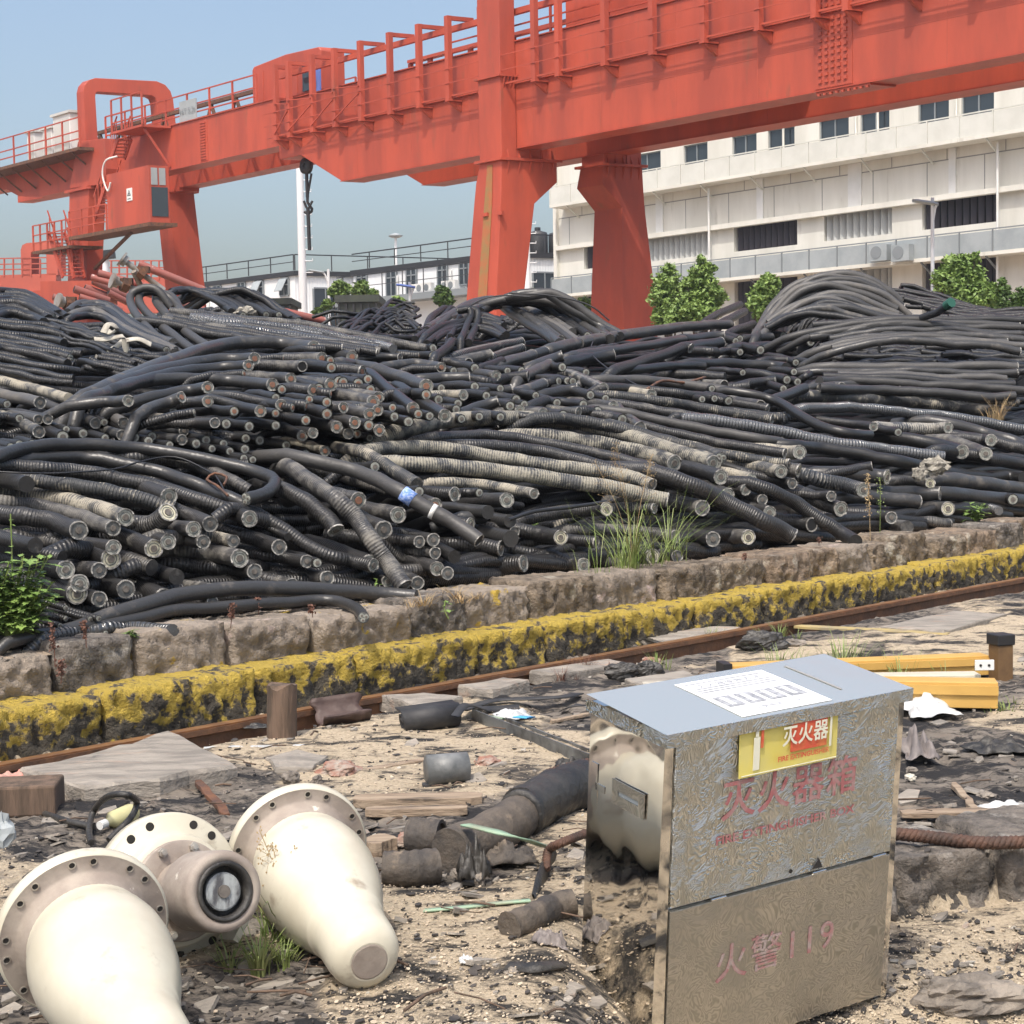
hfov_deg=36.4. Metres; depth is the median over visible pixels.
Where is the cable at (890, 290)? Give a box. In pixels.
[751,269,905,333]
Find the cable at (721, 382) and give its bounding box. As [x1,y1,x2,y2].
[684,379,728,385]
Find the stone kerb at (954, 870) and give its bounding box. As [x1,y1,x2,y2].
[891,802,1023,921]
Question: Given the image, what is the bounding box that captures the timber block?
[0,774,64,817]
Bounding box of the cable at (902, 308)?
[760,280,912,325]
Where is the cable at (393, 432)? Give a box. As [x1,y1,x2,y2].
[372,410,719,467]
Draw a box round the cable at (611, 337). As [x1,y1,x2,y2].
[500,304,614,343]
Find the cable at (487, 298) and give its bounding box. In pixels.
[445,295,529,342]
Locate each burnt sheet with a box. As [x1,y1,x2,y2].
[243,722,266,728]
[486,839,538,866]
[555,756,577,765]
[959,736,1023,754]
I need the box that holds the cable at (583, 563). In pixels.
[504,544,589,570]
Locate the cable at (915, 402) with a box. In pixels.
[776,389,998,416]
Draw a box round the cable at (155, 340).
[68,310,177,352]
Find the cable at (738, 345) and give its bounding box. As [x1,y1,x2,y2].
[718,341,796,357]
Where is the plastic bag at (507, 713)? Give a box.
[492,708,530,719]
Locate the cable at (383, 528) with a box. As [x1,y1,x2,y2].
[311,502,392,538]
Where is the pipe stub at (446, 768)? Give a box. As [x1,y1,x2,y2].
[422,752,470,787]
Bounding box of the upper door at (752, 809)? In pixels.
[668,703,898,908]
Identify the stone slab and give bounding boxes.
[20,731,237,800]
[265,749,328,772]
[379,693,462,711]
[458,677,529,697]
[529,659,621,684]
[625,670,695,685]
[641,626,740,644]
[880,611,1006,632]
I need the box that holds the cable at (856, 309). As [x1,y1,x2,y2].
[732,303,885,358]
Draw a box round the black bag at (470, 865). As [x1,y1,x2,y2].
[456,832,492,883]
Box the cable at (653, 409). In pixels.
[593,398,697,416]
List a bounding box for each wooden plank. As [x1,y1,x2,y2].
[353,792,482,808]
[364,757,423,768]
[365,805,467,816]
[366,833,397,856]
[550,712,589,723]
[900,807,992,818]
[951,782,977,807]
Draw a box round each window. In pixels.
[236,282,245,286]
[250,280,264,294]
[274,277,289,296]
[312,287,337,325]
[355,274,367,281]
[385,270,396,295]
[405,268,417,293]
[436,264,448,284]
[458,261,469,285]
[532,271,553,287]
[641,151,660,171]
[685,142,707,164]
[733,133,756,155]
[769,127,794,149]
[820,117,848,140]
[862,110,888,133]
[919,100,948,123]
[963,92,993,115]
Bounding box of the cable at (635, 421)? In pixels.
[617,402,646,428]
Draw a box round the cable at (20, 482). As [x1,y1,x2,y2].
[0,473,34,492]
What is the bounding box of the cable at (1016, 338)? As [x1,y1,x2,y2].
[818,330,1023,345]
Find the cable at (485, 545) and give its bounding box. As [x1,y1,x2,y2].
[439,536,503,555]
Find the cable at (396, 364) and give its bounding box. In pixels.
[380,358,445,371]
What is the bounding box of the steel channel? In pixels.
[472,709,589,758]
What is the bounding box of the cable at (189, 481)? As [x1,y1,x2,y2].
[13,450,250,505]
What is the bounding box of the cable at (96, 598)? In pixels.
[84,589,107,606]
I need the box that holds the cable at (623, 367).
[602,342,693,374]
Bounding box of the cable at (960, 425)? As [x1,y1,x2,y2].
[890,415,1023,442]
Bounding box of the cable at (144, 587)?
[103,570,168,596]
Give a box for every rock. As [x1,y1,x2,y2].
[281,770,299,783]
[310,774,322,783]
[397,832,403,846]
[450,868,465,879]
[473,873,484,886]
[474,755,500,765]
[503,966,525,974]
[641,657,661,663]
[786,638,806,646]
[904,773,916,781]
[906,766,917,772]
[909,971,1023,1019]
[916,968,933,977]
[976,791,995,798]
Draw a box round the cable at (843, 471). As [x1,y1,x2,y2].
[773,461,872,501]
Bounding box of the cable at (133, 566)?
[112,558,183,584]
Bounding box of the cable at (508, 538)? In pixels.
[437,524,518,546]
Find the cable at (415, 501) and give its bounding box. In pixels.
[247,448,483,546]
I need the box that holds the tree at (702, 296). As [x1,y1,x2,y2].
[662,254,729,333]
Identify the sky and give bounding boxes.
[0,0,565,317]
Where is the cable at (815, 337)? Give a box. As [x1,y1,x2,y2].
[809,321,1023,342]
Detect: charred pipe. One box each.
[381,848,441,887]
[403,817,446,850]
[432,795,569,872]
[503,759,588,828]
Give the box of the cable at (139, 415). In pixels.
[121,391,185,440]
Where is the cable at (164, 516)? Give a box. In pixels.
[68,503,177,560]
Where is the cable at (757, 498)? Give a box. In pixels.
[668,490,767,503]
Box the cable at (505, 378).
[490,371,528,384]
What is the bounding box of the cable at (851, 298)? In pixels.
[768,293,877,321]
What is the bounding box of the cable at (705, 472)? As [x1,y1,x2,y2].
[677,459,727,484]
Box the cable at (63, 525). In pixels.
[0,504,87,539]
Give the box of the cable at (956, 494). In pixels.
[935,486,1023,507]
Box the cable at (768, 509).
[666,500,775,516]
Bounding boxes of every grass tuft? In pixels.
[196,910,307,977]
[254,826,298,951]
[545,507,614,572]
[568,442,704,568]
[575,496,716,566]
[646,652,671,670]
[649,481,758,561]
[748,631,921,660]
[756,623,803,638]
[857,646,945,671]
[982,700,1022,712]
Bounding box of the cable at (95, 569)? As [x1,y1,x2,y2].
[67,559,106,577]
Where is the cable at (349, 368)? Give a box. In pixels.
[294,363,365,375]
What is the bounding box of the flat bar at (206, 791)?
[195,780,229,815]
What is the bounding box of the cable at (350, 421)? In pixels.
[293,413,360,428]
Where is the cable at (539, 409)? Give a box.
[473,407,547,428]
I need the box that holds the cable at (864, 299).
[766,290,898,321]
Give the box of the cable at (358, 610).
[0,594,368,655]
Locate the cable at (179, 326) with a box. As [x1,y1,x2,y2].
[134,316,342,352]
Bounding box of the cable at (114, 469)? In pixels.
[0,456,228,498]
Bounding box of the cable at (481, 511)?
[396,502,493,525]
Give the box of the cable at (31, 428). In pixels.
[0,409,45,437]
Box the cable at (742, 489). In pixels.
[665,478,750,495]
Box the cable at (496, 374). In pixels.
[457,367,500,380]
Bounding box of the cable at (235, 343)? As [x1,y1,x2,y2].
[53,335,319,424]
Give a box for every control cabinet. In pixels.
[24,129,42,159]
[39,125,53,155]
[50,110,78,152]
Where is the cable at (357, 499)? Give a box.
[280,486,365,508]
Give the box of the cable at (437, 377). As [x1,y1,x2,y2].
[375,372,470,391]
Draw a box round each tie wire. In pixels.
[205,472,228,496]
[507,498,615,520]
[591,341,645,388]
[646,376,705,388]
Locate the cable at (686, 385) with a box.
[576,374,725,391]
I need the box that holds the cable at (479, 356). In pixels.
[456,349,493,362]
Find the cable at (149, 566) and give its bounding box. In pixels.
[119,550,157,575]
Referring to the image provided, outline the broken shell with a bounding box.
[308,692,371,726]
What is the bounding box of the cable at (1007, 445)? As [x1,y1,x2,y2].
[949,432,1023,454]
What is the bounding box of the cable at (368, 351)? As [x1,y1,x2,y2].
[153,319,377,356]
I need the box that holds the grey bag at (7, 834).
[0,811,15,848]
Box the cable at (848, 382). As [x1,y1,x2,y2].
[819,380,992,392]
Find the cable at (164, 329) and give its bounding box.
[135,290,192,348]
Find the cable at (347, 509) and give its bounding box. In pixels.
[269,458,411,588]
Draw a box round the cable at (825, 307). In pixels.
[763,304,868,327]
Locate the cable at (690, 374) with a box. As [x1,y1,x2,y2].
[648,370,726,379]
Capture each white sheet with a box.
[904,692,963,717]
[978,799,1023,807]
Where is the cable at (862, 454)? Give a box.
[745,439,922,470]
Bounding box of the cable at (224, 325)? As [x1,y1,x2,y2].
[161,315,380,352]
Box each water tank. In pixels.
[530,227,547,252]
[548,232,552,252]
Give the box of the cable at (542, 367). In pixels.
[510,359,553,386]
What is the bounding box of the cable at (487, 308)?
[481,305,607,342]
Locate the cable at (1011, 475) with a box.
[926,467,1023,481]
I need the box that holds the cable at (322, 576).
[248,559,333,582]
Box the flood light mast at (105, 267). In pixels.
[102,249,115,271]
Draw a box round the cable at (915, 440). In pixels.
[864,432,968,458]
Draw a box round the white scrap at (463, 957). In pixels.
[459,954,472,963]
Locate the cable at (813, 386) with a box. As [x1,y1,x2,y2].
[808,382,845,389]
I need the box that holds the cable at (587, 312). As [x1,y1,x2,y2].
[512,288,620,329]
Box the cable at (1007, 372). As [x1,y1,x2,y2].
[795,366,1018,376]
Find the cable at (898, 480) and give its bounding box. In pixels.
[869,475,935,487]
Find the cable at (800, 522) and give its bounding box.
[706,512,817,531]
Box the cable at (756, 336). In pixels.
[747,276,904,354]
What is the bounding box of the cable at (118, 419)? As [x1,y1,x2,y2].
[87,409,128,426]
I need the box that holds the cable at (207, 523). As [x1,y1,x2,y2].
[118,501,217,531]
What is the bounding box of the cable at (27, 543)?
[0,529,42,552]
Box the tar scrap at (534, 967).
[502,960,567,973]
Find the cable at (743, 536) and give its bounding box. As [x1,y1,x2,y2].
[704,528,755,544]
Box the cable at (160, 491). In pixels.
[82,479,176,501]
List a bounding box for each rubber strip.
[451,703,519,717]
[464,692,583,710]
[559,703,585,711]
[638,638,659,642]
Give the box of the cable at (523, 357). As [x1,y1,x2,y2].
[496,349,537,365]
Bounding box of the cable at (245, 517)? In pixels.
[81,451,257,527]
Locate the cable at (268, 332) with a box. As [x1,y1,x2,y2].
[172,316,374,347]
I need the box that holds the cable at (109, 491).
[11,471,176,509]
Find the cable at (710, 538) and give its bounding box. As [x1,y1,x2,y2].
[679,528,719,546]
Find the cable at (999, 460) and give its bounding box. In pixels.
[925,444,1023,470]
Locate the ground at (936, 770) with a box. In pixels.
[0,578,1023,1023]
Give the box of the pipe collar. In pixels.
[501,788,545,833]
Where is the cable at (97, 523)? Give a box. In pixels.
[0,495,120,535]
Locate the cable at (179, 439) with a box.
[155,431,187,444]
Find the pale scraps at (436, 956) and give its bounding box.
[14,676,1015,1023]
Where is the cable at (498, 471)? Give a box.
[320,455,669,506]
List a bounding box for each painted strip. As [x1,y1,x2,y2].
[204,744,303,748]
[793,625,949,634]
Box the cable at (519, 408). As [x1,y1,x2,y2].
[473,402,524,410]
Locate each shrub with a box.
[388,295,405,307]
[431,285,456,338]
[530,287,590,309]
[994,277,1023,308]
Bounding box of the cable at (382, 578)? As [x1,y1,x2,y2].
[371,570,391,586]
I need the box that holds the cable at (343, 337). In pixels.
[331,335,353,338]
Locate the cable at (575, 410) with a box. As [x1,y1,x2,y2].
[545,404,581,414]
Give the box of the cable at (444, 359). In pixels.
[438,357,472,364]
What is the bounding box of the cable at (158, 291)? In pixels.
[126,284,181,350]
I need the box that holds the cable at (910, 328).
[829,326,1020,340]
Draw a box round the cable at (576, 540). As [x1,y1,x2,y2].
[517,533,599,548]
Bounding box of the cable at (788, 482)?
[721,461,796,488]
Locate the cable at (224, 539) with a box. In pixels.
[200,529,239,547]
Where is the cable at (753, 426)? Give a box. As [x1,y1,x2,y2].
[681,412,945,459]
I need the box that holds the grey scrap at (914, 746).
[901,723,940,760]
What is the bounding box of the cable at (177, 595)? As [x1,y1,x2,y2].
[0,580,417,649]
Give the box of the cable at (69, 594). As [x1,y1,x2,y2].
[0,563,87,604]
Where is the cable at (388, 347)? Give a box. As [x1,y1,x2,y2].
[189,313,396,352]
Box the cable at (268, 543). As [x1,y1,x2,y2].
[215,523,286,554]
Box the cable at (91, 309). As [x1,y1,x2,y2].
[69,306,178,350]
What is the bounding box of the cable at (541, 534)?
[515,522,567,544]
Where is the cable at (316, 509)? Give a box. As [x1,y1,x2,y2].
[246,478,343,536]
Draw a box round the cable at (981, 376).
[837,370,1006,379]
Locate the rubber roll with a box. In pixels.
[395,700,461,730]
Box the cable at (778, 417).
[660,400,782,423]
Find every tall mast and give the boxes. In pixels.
[296,168,312,312]
[525,221,536,288]
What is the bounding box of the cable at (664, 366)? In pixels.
[600,361,706,374]
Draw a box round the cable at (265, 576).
[260,572,296,580]
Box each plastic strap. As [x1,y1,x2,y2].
[423,899,530,912]
[460,823,546,847]
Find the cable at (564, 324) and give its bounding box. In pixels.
[462,304,575,334]
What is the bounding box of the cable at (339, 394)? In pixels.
[331,388,379,403]
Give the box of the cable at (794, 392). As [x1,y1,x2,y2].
[767,383,808,406]
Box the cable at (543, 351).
[514,346,549,365]
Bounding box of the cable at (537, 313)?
[451,297,583,348]
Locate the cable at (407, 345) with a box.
[169,307,425,350]
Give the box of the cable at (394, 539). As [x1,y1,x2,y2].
[384,533,424,547]
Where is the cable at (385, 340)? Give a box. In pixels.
[217,314,400,349]
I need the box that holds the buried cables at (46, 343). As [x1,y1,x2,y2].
[0,283,1023,633]
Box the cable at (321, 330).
[195,313,389,342]
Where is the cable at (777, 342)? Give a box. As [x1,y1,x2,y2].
[756,316,1020,354]
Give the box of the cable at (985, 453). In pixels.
[921,434,992,460]
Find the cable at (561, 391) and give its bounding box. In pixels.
[537,383,579,396]
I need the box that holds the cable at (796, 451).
[711,443,806,458]
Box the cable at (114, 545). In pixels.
[1,529,121,554]
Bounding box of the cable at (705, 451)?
[697,449,721,467]
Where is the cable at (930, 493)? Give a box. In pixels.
[847,485,940,504]
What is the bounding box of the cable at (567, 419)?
[505,412,726,463]
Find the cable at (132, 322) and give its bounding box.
[81,300,177,342]
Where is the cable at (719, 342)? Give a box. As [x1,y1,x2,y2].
[662,337,725,361]
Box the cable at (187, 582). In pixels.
[152,578,208,585]
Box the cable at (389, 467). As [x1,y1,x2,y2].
[330,441,422,486]
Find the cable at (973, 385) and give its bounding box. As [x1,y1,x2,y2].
[815,376,1023,394]
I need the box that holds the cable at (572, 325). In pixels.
[565,322,578,334]
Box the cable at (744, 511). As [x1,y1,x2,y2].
[609,461,797,543]
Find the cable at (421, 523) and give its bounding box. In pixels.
[400,515,474,530]
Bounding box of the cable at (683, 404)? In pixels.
[564,390,773,423]
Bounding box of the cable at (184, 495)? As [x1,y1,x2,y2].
[0,459,269,527]
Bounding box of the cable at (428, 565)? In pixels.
[323,529,443,575]
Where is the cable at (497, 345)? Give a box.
[444,337,525,356]
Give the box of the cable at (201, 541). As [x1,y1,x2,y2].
[143,529,210,548]
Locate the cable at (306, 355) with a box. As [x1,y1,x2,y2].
[252,352,326,370]
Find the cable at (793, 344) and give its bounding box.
[776,320,1023,353]
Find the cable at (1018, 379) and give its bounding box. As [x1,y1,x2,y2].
[959,375,1022,402]
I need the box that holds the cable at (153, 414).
[145,413,163,418]
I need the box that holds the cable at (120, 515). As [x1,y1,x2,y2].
[0,487,134,525]
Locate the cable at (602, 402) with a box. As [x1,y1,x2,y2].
[564,397,618,406]
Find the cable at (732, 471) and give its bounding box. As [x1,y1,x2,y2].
[719,466,755,477]
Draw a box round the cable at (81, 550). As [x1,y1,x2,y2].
[44,538,120,569]
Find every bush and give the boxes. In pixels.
[0,553,64,635]
[0,561,25,634]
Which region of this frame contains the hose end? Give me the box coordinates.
[42,810,94,829]
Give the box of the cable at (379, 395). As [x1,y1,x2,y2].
[348,388,383,401]
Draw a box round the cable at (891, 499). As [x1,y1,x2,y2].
[835,490,922,507]
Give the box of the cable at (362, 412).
[305,401,375,419]
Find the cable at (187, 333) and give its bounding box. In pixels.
[152,290,206,343]
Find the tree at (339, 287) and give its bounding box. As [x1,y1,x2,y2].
[310,278,351,326]
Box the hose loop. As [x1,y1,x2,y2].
[85,791,139,845]
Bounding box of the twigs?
[0,670,1023,1019]
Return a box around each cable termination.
[0,848,189,1023]
[105,812,260,952]
[229,783,398,988]
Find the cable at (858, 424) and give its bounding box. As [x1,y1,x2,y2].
[789,414,877,430]
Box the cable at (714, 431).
[588,404,783,443]
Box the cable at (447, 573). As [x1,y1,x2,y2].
[400,564,453,579]
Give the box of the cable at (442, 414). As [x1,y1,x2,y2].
[390,381,451,422]
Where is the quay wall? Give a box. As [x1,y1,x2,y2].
[0,517,1023,700]
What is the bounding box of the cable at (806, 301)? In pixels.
[758,295,901,341]
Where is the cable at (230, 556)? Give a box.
[127,544,248,567]
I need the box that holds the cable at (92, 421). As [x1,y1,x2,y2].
[16,399,100,428]
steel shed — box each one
[271,298,301,310]
[335,294,385,327]
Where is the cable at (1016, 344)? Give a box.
[831,335,1023,349]
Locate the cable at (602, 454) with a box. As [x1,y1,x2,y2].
[393,429,656,463]
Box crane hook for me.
[299,158,313,249]
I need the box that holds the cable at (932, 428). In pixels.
[859,421,952,433]
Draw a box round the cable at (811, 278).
[764,272,887,314]
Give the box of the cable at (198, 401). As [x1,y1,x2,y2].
[127,396,213,413]
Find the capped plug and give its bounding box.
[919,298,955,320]
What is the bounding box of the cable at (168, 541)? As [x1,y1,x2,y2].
[121,531,175,549]
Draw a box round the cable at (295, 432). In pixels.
[254,416,307,440]
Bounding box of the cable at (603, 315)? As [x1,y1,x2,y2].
[509,292,609,320]
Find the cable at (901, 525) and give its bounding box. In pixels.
[773,505,913,531]
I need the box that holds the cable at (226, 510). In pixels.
[210,502,378,571]
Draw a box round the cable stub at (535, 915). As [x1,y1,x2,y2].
[497,889,577,937]
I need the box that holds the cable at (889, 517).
[820,507,896,523]
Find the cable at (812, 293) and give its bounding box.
[796,289,903,314]
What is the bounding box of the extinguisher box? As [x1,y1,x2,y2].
[582,654,913,1023]
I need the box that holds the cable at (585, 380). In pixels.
[557,369,608,390]
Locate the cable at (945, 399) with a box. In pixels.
[928,397,959,400]
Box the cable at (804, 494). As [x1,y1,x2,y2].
[767,489,835,501]
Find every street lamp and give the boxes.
[309,269,330,324]
[396,282,414,300]
[912,197,938,290]
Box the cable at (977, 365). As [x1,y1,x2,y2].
[796,361,1018,369]
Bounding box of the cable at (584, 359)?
[562,349,615,366]
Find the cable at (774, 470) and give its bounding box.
[726,460,786,477]
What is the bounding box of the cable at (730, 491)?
[700,479,734,496]
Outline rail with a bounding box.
[0,577,1023,773]
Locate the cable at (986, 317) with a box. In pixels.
[811,314,1023,327]
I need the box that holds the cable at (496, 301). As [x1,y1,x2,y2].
[478,296,604,333]
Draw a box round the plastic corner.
[642,681,659,684]
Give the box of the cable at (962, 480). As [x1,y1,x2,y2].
[928,472,1023,493]
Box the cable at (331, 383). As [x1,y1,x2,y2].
[296,375,336,390]
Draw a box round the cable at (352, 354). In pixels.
[325,350,357,358]
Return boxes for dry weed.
[552,667,580,681]
[564,649,609,664]
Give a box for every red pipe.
[73,285,109,301]
[78,294,122,309]
[84,284,116,303]
[90,274,203,307]
[91,281,126,297]
[97,269,148,285]
[107,290,126,305]
[138,260,204,287]
[286,308,325,322]
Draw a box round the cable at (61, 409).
[38,395,133,425]
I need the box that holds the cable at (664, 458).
[498,428,681,469]
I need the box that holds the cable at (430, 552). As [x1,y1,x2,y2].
[398,545,440,559]
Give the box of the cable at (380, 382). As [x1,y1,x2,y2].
[366,367,418,412]
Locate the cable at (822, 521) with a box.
[709,476,861,543]
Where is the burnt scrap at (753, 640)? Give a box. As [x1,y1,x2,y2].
[735,630,791,650]
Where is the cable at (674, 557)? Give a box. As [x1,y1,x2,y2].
[620,541,682,560]
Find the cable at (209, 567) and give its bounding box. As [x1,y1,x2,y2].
[107,557,261,578]
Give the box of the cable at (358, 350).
[164,318,360,354]
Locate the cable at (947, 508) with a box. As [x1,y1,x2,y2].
[921,501,954,515]
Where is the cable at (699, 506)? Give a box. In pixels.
[601,493,709,515]
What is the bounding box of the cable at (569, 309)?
[504,288,623,340]
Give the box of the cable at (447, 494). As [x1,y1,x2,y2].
[380,485,460,505]
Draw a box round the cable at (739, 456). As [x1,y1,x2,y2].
[583,418,790,468]
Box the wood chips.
[0,660,1023,1023]
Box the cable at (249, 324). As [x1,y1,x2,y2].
[165,312,387,352]
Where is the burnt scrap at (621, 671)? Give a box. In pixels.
[604,662,638,681]
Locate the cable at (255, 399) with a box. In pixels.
[182,390,285,410]
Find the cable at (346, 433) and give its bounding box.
[281,425,353,438]
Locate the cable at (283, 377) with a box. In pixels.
[213,371,296,387]
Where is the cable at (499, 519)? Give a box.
[429,511,515,533]
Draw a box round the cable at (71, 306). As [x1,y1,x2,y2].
[64,299,170,354]
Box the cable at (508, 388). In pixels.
[462,384,512,401]
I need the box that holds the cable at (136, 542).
[45,518,162,557]
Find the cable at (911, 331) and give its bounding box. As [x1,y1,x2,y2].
[834,328,997,334]
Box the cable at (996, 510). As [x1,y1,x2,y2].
[940,500,1002,514]
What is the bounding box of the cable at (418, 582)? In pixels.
[344,543,424,589]
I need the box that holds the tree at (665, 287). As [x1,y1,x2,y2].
[645,262,681,336]
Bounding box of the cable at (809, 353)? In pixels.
[790,332,1008,366]
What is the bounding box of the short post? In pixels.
[975,632,1014,680]
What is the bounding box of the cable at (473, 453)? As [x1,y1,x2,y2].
[339,440,656,489]
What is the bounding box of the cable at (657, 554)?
[630,546,659,563]
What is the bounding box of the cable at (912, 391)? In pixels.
[819,383,1016,402]
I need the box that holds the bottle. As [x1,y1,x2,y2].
[96,804,139,829]
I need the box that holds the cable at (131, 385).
[89,359,253,414]
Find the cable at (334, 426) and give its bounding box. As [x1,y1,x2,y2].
[286,414,342,432]
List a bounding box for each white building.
[202,254,448,325]
[331,234,553,325]
[549,87,1023,337]
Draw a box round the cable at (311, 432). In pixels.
[246,426,317,444]
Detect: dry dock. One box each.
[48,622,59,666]
[54,658,66,683]
[79,620,88,647]
[227,602,236,627]
[307,604,315,617]
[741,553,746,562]
[864,473,873,540]
[874,477,884,516]
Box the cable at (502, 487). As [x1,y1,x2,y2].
[423,477,538,498]
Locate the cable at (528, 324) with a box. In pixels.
[423,297,552,342]
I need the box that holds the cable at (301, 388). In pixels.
[279,382,317,395]
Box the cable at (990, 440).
[942,430,996,446]
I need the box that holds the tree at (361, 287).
[350,279,379,294]
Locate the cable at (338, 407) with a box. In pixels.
[294,402,347,413]
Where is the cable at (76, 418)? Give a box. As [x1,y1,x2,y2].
[67,372,278,427]
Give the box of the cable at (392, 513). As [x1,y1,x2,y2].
[308,501,405,522]
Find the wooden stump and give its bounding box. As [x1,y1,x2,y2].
[267,682,296,738]
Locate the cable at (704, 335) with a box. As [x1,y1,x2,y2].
[654,331,724,351]
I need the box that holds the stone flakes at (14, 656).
[0,517,1022,659]
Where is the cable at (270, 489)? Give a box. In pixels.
[0,438,280,504]
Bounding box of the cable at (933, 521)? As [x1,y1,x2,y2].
[919,516,952,527]
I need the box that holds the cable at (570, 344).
[523,320,733,365]
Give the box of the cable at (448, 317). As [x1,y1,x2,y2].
[435,299,564,345]
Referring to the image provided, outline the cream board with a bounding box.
[873,671,980,677]
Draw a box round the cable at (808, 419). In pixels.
[714,386,873,439]
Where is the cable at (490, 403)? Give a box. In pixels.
[435,396,500,431]
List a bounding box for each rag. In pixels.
[0,769,23,776]
[314,759,362,776]
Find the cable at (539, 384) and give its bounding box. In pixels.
[513,378,547,397]
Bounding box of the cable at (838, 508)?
[779,483,847,516]
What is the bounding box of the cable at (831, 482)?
[785,467,870,496]
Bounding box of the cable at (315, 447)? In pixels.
[280,436,329,455]
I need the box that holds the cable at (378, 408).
[342,401,383,415]
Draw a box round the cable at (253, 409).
[177,394,266,416]
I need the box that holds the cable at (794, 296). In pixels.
[773,281,898,313]
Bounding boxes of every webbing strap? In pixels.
[94,334,125,341]
[100,322,118,334]
[107,339,128,352]
[125,337,151,346]
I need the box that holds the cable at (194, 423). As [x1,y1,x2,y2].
[147,417,219,430]
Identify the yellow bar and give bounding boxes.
[716,652,989,674]
[883,676,998,708]
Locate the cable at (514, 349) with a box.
[479,343,525,363]
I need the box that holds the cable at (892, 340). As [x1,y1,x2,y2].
[791,336,1021,367]
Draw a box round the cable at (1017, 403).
[817,384,1019,406]
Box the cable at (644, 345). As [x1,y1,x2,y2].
[563,335,687,356]
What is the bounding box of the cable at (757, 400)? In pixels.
[708,395,764,405]
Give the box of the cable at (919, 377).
[822,372,1015,385]
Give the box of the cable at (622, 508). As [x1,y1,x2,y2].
[552,502,657,526]
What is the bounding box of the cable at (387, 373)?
[334,357,432,391]
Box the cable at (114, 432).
[82,423,123,439]
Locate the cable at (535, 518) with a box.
[516,502,612,524]
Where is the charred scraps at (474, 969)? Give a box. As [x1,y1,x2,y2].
[0,659,1023,1023]
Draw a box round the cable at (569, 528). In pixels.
[552,523,679,542]
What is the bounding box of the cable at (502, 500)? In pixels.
[457,492,513,507]
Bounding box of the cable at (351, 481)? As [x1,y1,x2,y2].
[255,464,441,506]
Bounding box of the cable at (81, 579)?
[57,574,88,592]
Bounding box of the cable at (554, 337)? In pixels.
[424,295,561,341]
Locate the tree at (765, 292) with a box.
[745,271,781,322]
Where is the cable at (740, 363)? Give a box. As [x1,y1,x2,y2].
[678,358,790,369]
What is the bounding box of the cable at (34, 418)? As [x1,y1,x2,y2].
[2,409,42,423]
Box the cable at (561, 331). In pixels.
[452,307,573,338]
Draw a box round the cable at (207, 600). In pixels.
[188,597,217,602]
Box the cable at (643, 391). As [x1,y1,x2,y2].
[584,387,656,395]
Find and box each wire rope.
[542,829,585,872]
[896,827,1023,849]
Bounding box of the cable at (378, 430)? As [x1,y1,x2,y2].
[361,423,384,436]
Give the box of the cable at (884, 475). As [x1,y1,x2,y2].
[808,466,890,484]
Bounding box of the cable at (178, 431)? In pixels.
[152,428,188,434]
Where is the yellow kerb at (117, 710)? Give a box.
[0,544,1023,760]
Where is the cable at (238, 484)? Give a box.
[89,451,251,493]
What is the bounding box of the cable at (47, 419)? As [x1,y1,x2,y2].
[0,408,52,424]
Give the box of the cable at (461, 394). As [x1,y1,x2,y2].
[395,390,467,404]
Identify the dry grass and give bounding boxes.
[399,589,484,607]
[437,584,484,599]
[975,395,1022,419]
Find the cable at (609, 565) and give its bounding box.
[598,557,637,567]
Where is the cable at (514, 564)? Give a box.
[497,555,527,573]
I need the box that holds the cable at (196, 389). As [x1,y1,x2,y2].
[96,381,213,420]
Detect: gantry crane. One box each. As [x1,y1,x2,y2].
[0,74,356,322]
[0,242,165,313]
[252,0,1023,349]
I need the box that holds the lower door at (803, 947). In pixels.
[664,853,888,1023]
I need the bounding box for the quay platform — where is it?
[5,517,1023,658]
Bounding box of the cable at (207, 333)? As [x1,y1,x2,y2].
[175,325,355,352]
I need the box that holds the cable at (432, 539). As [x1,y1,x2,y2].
[322,527,439,546]
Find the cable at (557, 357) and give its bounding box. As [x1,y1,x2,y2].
[523,350,564,368]
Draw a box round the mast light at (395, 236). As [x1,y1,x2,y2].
[388,233,402,264]
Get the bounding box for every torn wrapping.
[233,306,255,315]
[912,467,928,481]
[919,454,950,476]
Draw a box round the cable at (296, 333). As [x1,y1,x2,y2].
[190,317,378,346]
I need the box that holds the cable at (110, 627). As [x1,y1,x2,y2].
[21,621,178,650]
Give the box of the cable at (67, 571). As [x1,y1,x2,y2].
[0,552,74,578]
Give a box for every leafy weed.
[5,514,16,575]
[120,629,138,638]
[440,600,452,618]
[959,501,990,520]
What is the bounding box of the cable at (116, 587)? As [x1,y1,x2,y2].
[40,577,134,597]
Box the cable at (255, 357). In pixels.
[85,352,260,412]
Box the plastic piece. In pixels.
[513,715,534,718]
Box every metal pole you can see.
[54,293,76,309]
[108,273,135,292]
[117,252,165,289]
[131,270,142,285]
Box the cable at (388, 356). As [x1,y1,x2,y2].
[357,353,402,361]
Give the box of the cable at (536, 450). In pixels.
[404,439,730,514]
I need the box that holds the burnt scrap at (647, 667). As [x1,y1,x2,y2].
[636,660,664,676]
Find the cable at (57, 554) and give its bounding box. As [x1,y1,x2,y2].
[0,546,66,560]
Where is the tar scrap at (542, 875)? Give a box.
[531,842,556,898]
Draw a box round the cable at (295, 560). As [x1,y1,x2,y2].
[210,543,312,567]
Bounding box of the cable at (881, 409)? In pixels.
[779,402,1023,434]
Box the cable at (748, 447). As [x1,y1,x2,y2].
[590,410,786,457]
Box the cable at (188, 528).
[121,515,201,536]
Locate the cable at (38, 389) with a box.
[0,376,72,401]
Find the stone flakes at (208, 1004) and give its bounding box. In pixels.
[0,656,1023,1023]
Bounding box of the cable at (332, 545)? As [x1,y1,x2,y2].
[278,534,373,572]

